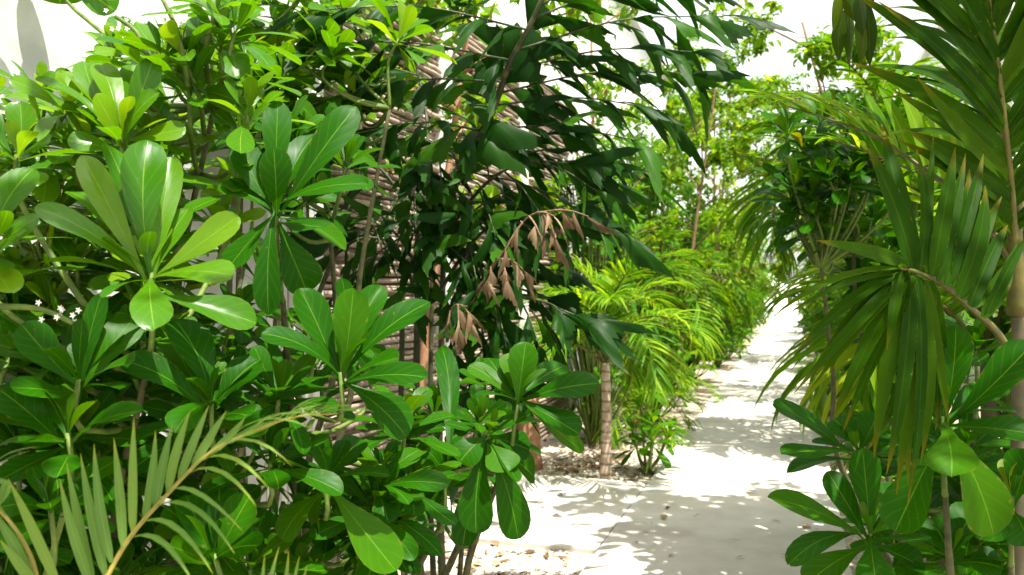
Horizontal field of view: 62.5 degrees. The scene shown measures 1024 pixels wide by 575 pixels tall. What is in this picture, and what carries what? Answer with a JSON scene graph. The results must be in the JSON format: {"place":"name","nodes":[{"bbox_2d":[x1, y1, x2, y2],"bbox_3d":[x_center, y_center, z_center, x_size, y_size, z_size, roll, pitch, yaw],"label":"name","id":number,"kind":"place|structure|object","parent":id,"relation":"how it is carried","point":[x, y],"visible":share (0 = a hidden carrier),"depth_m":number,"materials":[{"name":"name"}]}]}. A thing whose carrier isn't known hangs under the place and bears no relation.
{"place":"outdoors","nodes":[
{"label":"outdoors","id":0,"kind":"place"},
{"bbox_2d":[434,473,646,553],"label":"side path","id":1,"kind":"structure","parent":0,"point":[583,521],"depth_m":5.52,"materials":[{"name":"white sand"}]},
{"bbox_2d":[294,318,1005,574],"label":"ground","id":2,"kind":"structure","parent":0,"point":[724,370],"depth_m":7.28,"materials":[{"name":"white sand"}]},
{"bbox_2d":[0,0,265,565],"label":"plaster wall","id":3,"kind":"structure","parent":2,"relation":"on","point":[51,36],"depth_m":2.68,"materials":[{"name":"white paint"}]},
{"bbox_2d":[0,0,315,564],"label":"broadleaf shrub","id":4,"kind":"object","parent":2,"relation":"on","point":[126,176],"visible":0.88,"depth_m":1.78,"materials":[{"name":"green plant"}]},
{"bbox_2d":[0,278,354,574],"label":"broadleaf shrub","id":5,"kind":"object","parent":2,"relation":"on","point":[54,415],"visible":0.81,"depth_m":1.58,"materials":[{"name":"green plant"}]},
{"bbox_2d":[0,396,372,574],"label":"feathery palm","id":6,"kind":"object","parent":2,"relation":"on","point":[98,524],"visible":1,"depth_m":1.12,"materials":[{"name":"palm leaf"},{"name":"green plant stem"}]},
{"bbox_2d":[266,0,293,574],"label":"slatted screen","id":7,"kind":"object","parent":2,"relation":"on","point":[288,295],"depth_m":3.96,"materials":[{"name":"brown wood"}]},
{"bbox_2d":[194,0,456,574],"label":"broadleaf shrub","id":8,"kind":"object","parent":2,"relation":"on","point":[307,74],"visible":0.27,"depth_m":3.09,"materials":[{"name":"green plant"}]},
{"bbox_2d":[216,95,461,574],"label":"broadleaf shrub","id":9,"kind":"object","parent":2,"relation":"on","point":[381,518],"visible":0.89,"depth_m":1.74,"materials":[{"name":"green plant"}]},
{"bbox_2d":[294,0,575,562],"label":"stick fence","id":10,"kind":"object","parent":2,"relation":"on","point":[439,65],"visible":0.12,"depth_m":5.21,"materials":[{"name":"brown wood"}]},
{"bbox_2d":[297,0,608,409],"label":"slender tree","id":11,"kind":"object","parent":2,"relation":"on","point":[470,115],"visible":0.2,"depth_m":4.53,"materials":[{"name":"green plant"}]},
{"bbox_2d":[353,342,598,574],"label":"broadleaf shrub","id":12,"kind":"object","parent":2,"relation":"on","point":[506,463],"visible":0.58,"depth_m":2.11,"materials":[{"name":"green plant"}]},
{"bbox_2d":[294,0,676,410],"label":"white house","id":13,"kind":"structure","parent":2,"relation":"on","point":[512,13],"depth_m":11.55,"materials":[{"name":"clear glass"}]},
{"bbox_2d":[230,0,796,574],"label":"fishtail palm","id":14,"kind":"object","parent":2,"relation":"on","point":[512,250],"visible":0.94,"depth_m":3.42,"materials":[{"name":"plant"}]},
{"bbox_2d":[516,398,542,470],"bbox_3d":[0.138,1.180,7.005,0.253,0.680,0.227,0,0,0],"label":"tree stump","id":15,"kind":"object","parent":2,"relation":"on","point":[529,430],"visible":0.25,"depth_m":6.91,"materials":[{"name":"brown wood"}]},
{"bbox_2d":[542,126,666,445],"bbox_3d":[0.838,-0.020,8.075,1.218,3.065,1.219,0,0,34],"label":"broadleaf shrub","id":16,"kind":"object","parent":2,"relation":"on","point":[589,408],"visible":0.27,"depth_m":7.97,"materials":[{"name":"green plant"}]},
{"bbox_2d":[492,254,728,479],"bbox_3d":[0.693,0.624,6.506,1.874,1.814,1.947,0,0,0],"label":"young palm","id":17,"kind":"object","parent":2,"relation":"on","point":[612,302],"visible":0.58,"depth_m":6.39,"materials":[{"name":"green plant"}]},
{"bbox_2d":[559,366,711,450],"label":"feathery palm","id":18,"kind":"object","parent":2,"relation":"on","point":[614,428],"visible":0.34,"depth_m":8.21,"materials":[{"name":"green plant"}]},
{"bbox_2d":[546,218,740,417],"bbox_3d":[1.399,0.351,9.765,2.414,2.360,2.377,0,0,0],"label":"young palm","id":19,"kind":"object","parent":2,"relation":"on","point":[683,275],"visible":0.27,"depth_m":9.63,"materials":[{"name":"green plant"}]},
{"bbox_2d":[599,106,700,393],"bbox_3d":[1.644,-0.430,10.855,1.538,3.878,1.630,0,0,0],"label":"broadleaf shrub","id":20,"kind":"object","parent":2,"relation":"on","point":[638,136],"visible":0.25,"depth_m":10.67,"materials":[{"name":"green plant"}]},
{"bbox_2d":[615,394,688,474],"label":"broadleaf shrub","id":21,"kind":"object","parent":2,"relation":"on","point":[650,429],"visible":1,"depth_m":6.71,"materials":[{"name":"green plant"}]},
{"bbox_2d":[610,313,695,421],"bbox_3d":[1.578,0.892,9.482,1.054,1.243,0.940,0,0,0],"label":"broadleaf shrub","id":22,"kind":"object","parent":2,"relation":"on","point":[672,338],"visible":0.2,"depth_m":9.38,"materials":[{"name":"green plant"}]},
{"bbox_2d":[397,409,928,574],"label":"leaf litter","id":23,"kind":"object","parent":2,"relation":"on","point":[496,542],"visible":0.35,"depth_m":6.94,"materials":[{"name":"brown plant"}]},
{"bbox_2d":[539,0,789,256],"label":"slender tree","id":24,"kind":"object","parent":2,"relation":"on","point":[602,88],"visible":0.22,"depth_m":8.86,"materials":[{"name":"green plant"}]},
{"bbox_2d":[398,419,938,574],"bbox_3d":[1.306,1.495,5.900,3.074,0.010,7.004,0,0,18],"label":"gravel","id":25,"kind":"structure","parent":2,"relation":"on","point":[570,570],"depth_m":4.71,"materials":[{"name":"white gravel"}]},
{"bbox_2d":[644,170,724,366],"bbox_3d":[2.587,-0.221,13.947,1.716,3.463,1.654,0,0,0],"label":"broadleaf shrub","id":26,"kind":"object","parent":2,"relation":"on","point":[694,196],"visible":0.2,"depth_m":13.69,"materials":[{"name":"green plant"}]},
{"bbox_2d":[645,350,724,402],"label":"feathery palm","id":27,"kind":"object","parent":2,"relation":"on","point":[689,384],"visible":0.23,"depth_m":10.88,"materials":[{"name":"green plant"}]},
{"bbox_2d":[643,241,746,358],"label":"young palm","id":28,"kind":"object","parent":2,"relation":"on","point":[711,263],"visible":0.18,"depth_m":11.74,"materials":[{"name":"green plant"}]},
{"bbox_2d":[668,291,723,380],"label":"broadleaf shrub","id":29,"kind":"object","parent":2,"relation":"on","point":[693,360],"visible":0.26,"depth_m":13.26,"materials":[{"name":"green plant"}]},
{"bbox_2d":[681,212,741,355],"bbox_3d":[4.132,-0.064,18.402,1.788,3.151,1.781,0,0,0],"label":"broadleaf shrub","id":30,"kind":"object","parent":2,"relation":"on","point":[722,246],"visible":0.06,"depth_m":18.24,"materials":[{"name":"green plant"}]},
{"bbox_2d":[700,293,747,367],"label":"broadleaf shrub","id":31,"kind":"object","parent":2,"relation":"on","point":[727,338],"visible":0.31,"depth_m":15.68,"materials":[{"name":"green plant"}]},
{"bbox_2d":[700,287,750,359],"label":"broadleaf shrub","id":32,"kind":"object","parent":2,"relation":"on","point":[740,336],"visible":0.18,"depth_m":17.35,"materials":[{"name":"green plant"}]},
{"bbox_2d":[676,230,780,368],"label":"young palm","id":33,"kind":"object","parent":2,"relation":"on","point":[717,257],"visible":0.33,"depth_m":15.50,"materials":[{"name":"green plant"}]},
{"bbox_2d":[617,15,841,387],"bbox_3d":[2.905,-1.352,12.053,3.142,5.714,4.148,0,0,-44],"label":"slender tree","id":34,"kind":"object","parent":2,"relation":"on","point":[713,160],"visible":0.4,"depth_m":12.17,"materials":[{"name":"green plant"}]},
{"bbox_2d":[665,71,809,309],"bbox_3d":[3.982,-1.434,16.721,4.464,5.874,4.771,0,0,0],"label":"slender tree","id":35,"kind":"object","parent":2,"relation":"on","point":[722,198],"visible":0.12,"depth_m":16.66,"materials":[{"name":"green plant"}]},
{"bbox_2d":[696,232,778,313],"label":"young palm","id":36,"kind":"object","parent":2,"relation":"on","point":[742,281],"visible":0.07,"depth_m":19.58,"materials":[{"name":"green plant"}]},
{"bbox_2d":[721,283,756,351],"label":"broadleaf shrub","id":37,"kind":"object","parent":2,"relation":"on","point":[746,331],"visible":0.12,"depth_m":19.41,"materials":[{"name":"green plant"}]},
{"bbox_2d":[678,70,803,278],"bbox_3d":[6.162,-2.238,23.021,6.846,7.479,4.885,0,0,42],"label":"slender tree","id":38,"kind":"object","parent":2,"relation":"on","point":[716,187],"visible":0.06,"depth_m":23.38,"materials":[{"name":"green plant"}]},
{"bbox_2d":[730,289,760,343],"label":"broadleaf shrub","id":39,"kind":"object","parent":2,"relation":"on","point":[758,324],"visible":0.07,"depth_m":21.64,"materials":[{"name":"green plant"}]},
{"bbox_2d":[739,285,760,338],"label":"broadleaf shrub","id":40,"kind":"object","parent":2,"relation":"on","point":[747,324],"visible":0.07,"depth_m":24.56,"materials":[{"name":"green plant"}]},
{"bbox_2d":[747,279,769,332],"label":"broadleaf shrub","id":41,"kind":"object","parent":2,"relation":"on","point":[760,294],"visible":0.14,"depth_m":27.84,"materials":[{"name":"green plant"}]},
{"bbox_2d":[752,282,768,324],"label":"broadleaf shrub","id":42,"kind":"object","parent":2,"relation":"on","point":[761,296],"visible":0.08,"depth_m":31.53,"materials":[{"name":"green plant"}]},
{"bbox_2d":[756,69,834,286],"bbox_3d":[10.175,-2.277,24.802,4.061,7.560,5.389,0,0,-15],"label":"slender tree","id":43,"kind":"object","parent":2,"relation":"on","point":[829,86],"visible":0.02,"depth_m":25.71,"materials":[{"name":"green plant"}]},
{"bbox_2d":[793,285,810,332],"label":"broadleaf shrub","id":44,"kind":"object","parent":2,"relation":"on","point":[799,321],"visible":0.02,"depth_m":23.51,"materials":[{"name":"green plant"}]},
{"bbox_2d":[797,285,812,334],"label":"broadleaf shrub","id":45,"kind":"object","parent":2,"relation":"on","point":[804,312],"visible":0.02,"depth_m":20.79,"materials":[{"name":"green plant"}]},
{"bbox_2d":[788,341,830,394],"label":"feathery palm","id":46,"kind":"object","parent":2,"relation":"on","point":[800,368],"visible":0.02,"depth_m":12.40,"materials":[{"name":"green plant"}]},
{"bbox_2d":[797,289,821,349],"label":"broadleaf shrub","id":47,"kind":"object","parent":2,"relation":"on","point":[806,325],"visible":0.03,"depth_m":18.45,"materials":[{"name":"green plant"}]},
{"bbox_2d":[750,129,875,298],"bbox_3d":[4.525,-0.364,10.872,3.062,3.789,2.921,0,0,37],"label":"young palm","id":48,"kind":"object","parent":2,"relation":"on","point":[773,247],"visible":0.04,"depth_m":10.72,"materials":[{"name":"green plant"}]},
{"bbox_2d":[699,0,928,237],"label":"slender tree","id":49,"kind":"object","parent":2,"relation":"on","point":[813,55],"visible":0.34,"depth_m":7.70,"materials":[{"name":"green plant"}]},
{"bbox_2d":[802,295,835,354],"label":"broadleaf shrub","id":50,"kind":"object","parent":2,"relation":"on","point":[806,316],"visible":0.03,"depth_m":16.33,"materials":[{"name":"green plant"}]},
{"bbox_2d":[802,293,842,361],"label":"broadleaf shrub","id":51,"kind":"object","parent":2,"relation":"on","point":[820,314],"visible":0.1,"depth_m":14.61,"materials":[{"name":"green plant"}]},
{"bbox_2d":[806,381,852,429],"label":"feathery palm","id":52,"kind":"object","parent":2,"relation":"on","point":[826,399],"visible":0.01,"depth_m":8.75,"materials":[{"name":"green plant"}]},
{"bbox_2d":[821,367,856,436],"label":"broadleaf shrub","id":53,"kind":"object","parent":2,"relation":"on","point":[837,378],"visible":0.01,"depth_m":8.29,"materials":[{"name":"green plant"}]},
{"bbox_2d":[750,90,929,566],"bbox_3d":[1.570,0.313,3.979,0.774,2.435,1.813,0,0,34],"label":"broadleaf shrub","id":54,"kind":"object","parent":2,"relation":"on","point":[812,189],"visible":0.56,"depth_m":3.47,"materials":[{"name":"green plant"}]},
{"bbox_2d":[831,0,876,74],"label":"overhanging tree","id":55,"kind":"object","parent":2,"relation":"on","point":[846,14],"visible":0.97,"depth_m":2.58,"materials":[{"name":"green plant"}]},
{"bbox_2d":[711,32,1018,286],"bbox_3d":[3.513,-0.334,7.555,3.046,3.728,2.938,0,0,0],"label":"young palm","id":56,"kind":"object","parent":2,"relation":"on","point":[752,220],"visible":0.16,"depth_m":7.49,"materials":[{"name":"green plant"}]},
{"bbox_2d":[840,369,896,443],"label":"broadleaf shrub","id":57,"kind":"object","parent":2,"relation":"on","point":[845,410],"depth_m":7.22,"materials":[{"name":"green plant"}]},
{"bbox_2d":[718,0,1023,574],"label":"broad leaflet palm","id":58,"kind":"object","parent":2,"relation":"on","point":[898,313],"visible":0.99,"depth_m":1.81,"materials":[{"name":"green plant"}]},
{"bbox_2d":[747,159,1023,555],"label":"young palm","id":59,"kind":"object","parent":2,"relation":"on","point":[819,404],"visible":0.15,"depth_m":4.28,"materials":[{"name":"green plant"}]},
{"bbox_2d":[767,398,1009,574],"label":"broadleaf shrub","id":60,"kind":"object","parent":2,"relation":"on","point":[913,550],"visible":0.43,"depth_m":2.02,"materials":[{"name":"green plant"}]},
{"bbox_2d":[812,97,971,402],"bbox_3d":[3.201,-0.012,6.931,1.393,3.044,1.417,0,0,0],"label":"broadleaf shrub","id":61,"kind":"object","parent":2,"relation":"on","point":[897,102],"visible":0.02,"depth_m":6.83,"materials":[{"name":"green plant"}]},
{"bbox_2d":[850,403,934,481],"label":"broadleaf shrub","id":62,"kind":"object","parent":2,"relation":"on","point":[894,477],"visible":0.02,"depth_m":6.27,"materials":[{"name":"green plant"}]},
{"bbox_2d":[830,423,956,517],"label":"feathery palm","id":63,"kind":"object","parent":2,"relation":"on","point":[847,462],"visible":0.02,"depth_m":5.71,"materials":[{"name":"green plant"}]},
{"bbox_2d":[831,193,979,408],"bbox_3d":[4.279,-0.189,8.913,1.642,3.403,1.763,0,0,0],"label":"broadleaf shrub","id":64,"kind":"object","parent":2,"relation":"on","point":[964,316],"depth_m":8.85,"materials":[{"name":"green plant"}]},
{"bbox_2d":[878,315,1023,574],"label":"broadleaf shrub","id":65,"kind":"object","parent":2,"relation":"on","point":[988,499],"visible":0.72,"depth_m":1.78,"materials":[{"name":"green plant"}]},
{"bbox_2d":[934,153,1023,555],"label":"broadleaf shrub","id":66,"kind":"object","parent":2,"relation":"on","point":[1004,326],"visible":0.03,"depth_m":4.32,"materials":[{"name":"green plant"}]},
{"bbox_2d":[981,227,1023,569],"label":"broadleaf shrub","id":67,"kind":"object","parent":2,"relation":"on","point":[1000,403],"visible":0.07,"depth_m":3.22,"materials":[{"name":"green plant"}]},
{"bbox_2d":[579,317,851,574],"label":"path","id":68,"kind":"structure","parent":0,"point":[704,541],"depth_m":6.03,"materials":[{"name":"white sand"}]},
{"bbox_2d":[688,202,753,322],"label":"broadleaf shrub","id":69,"kind":"object","parent":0,"point":[730,238],"depth_m":21.15,"materials":[{"name":"green plant"}]},
{"bbox_2d":[718,196,761,319],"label":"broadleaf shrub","id":70,"kind":"object","parent":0,"point":[755,275],"depth_m":24.99,"materials":[{"name":"green plant"}]},
{"bbox_2d":[744,229,769,282],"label":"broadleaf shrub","id":71,"kind":"object","parent":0,"point":[761,254],"visible":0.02,"depth_m":38.26,"materials":[{"name":"green plant"}]},
{"bbox_2d":[742,242,773,303],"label":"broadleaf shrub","id":72,"kind":"object","parent":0,"point":[759,256],"visible":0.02,"depth_m":33.49,"materials":[{"name":"green plant"}]},
{"bbox_2d":[759,291,777,320],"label":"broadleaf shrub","id":73,"kind":"object","parent":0,"point":[772,311],"visible":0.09,"depth_m":36.10,"materials":[{"name":"green plant"}]},
{"bbox_2d":[764,273,809,317],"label":"sand bank","id":74,"kind":"structure","parent":0,"point":[785,311],"depth_m":42.18,"materials":[{"name":"white sand"}]},
{"bbox_2d":[639,0,934,284],"label":"sky","id":75,"kind":"structure","parent":0,"point":[814,13],"materials":[{"name":"white"}]},
{"bbox_2d":[766,207,843,313],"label":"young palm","id":76,"kind":"object","parent":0,"point":[793,249],"visible":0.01,"depth_m":16.78,"materials":[{"name":"green plant"}]},
{"bbox_2d":[795,258,841,308],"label":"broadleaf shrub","id":77,"kind":"object","parent":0,"point":[805,260],"depth_m":22.15,"materials":[{"name":"green plant"}]},
{"bbox_2d":[810,232,847,321],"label":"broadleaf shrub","id":78,"kind":"object","parent":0,"point":[818,290],"visible":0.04,"depth_m":14.54,"materials":[{"name":"green plant"}]},
{"bbox_2d":[827,282,865,328],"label":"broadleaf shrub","id":79,"kind":"object","parent":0,"point":[838,298],"visible":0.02,"depth_m":10.54,"materials":[{"name":"green plant"}]},
{"bbox_2d":[914,2,1017,382],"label":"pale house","id":80,"kind":"structure","parent":0,"point":[923,53],"depth_m":15.32,"materials":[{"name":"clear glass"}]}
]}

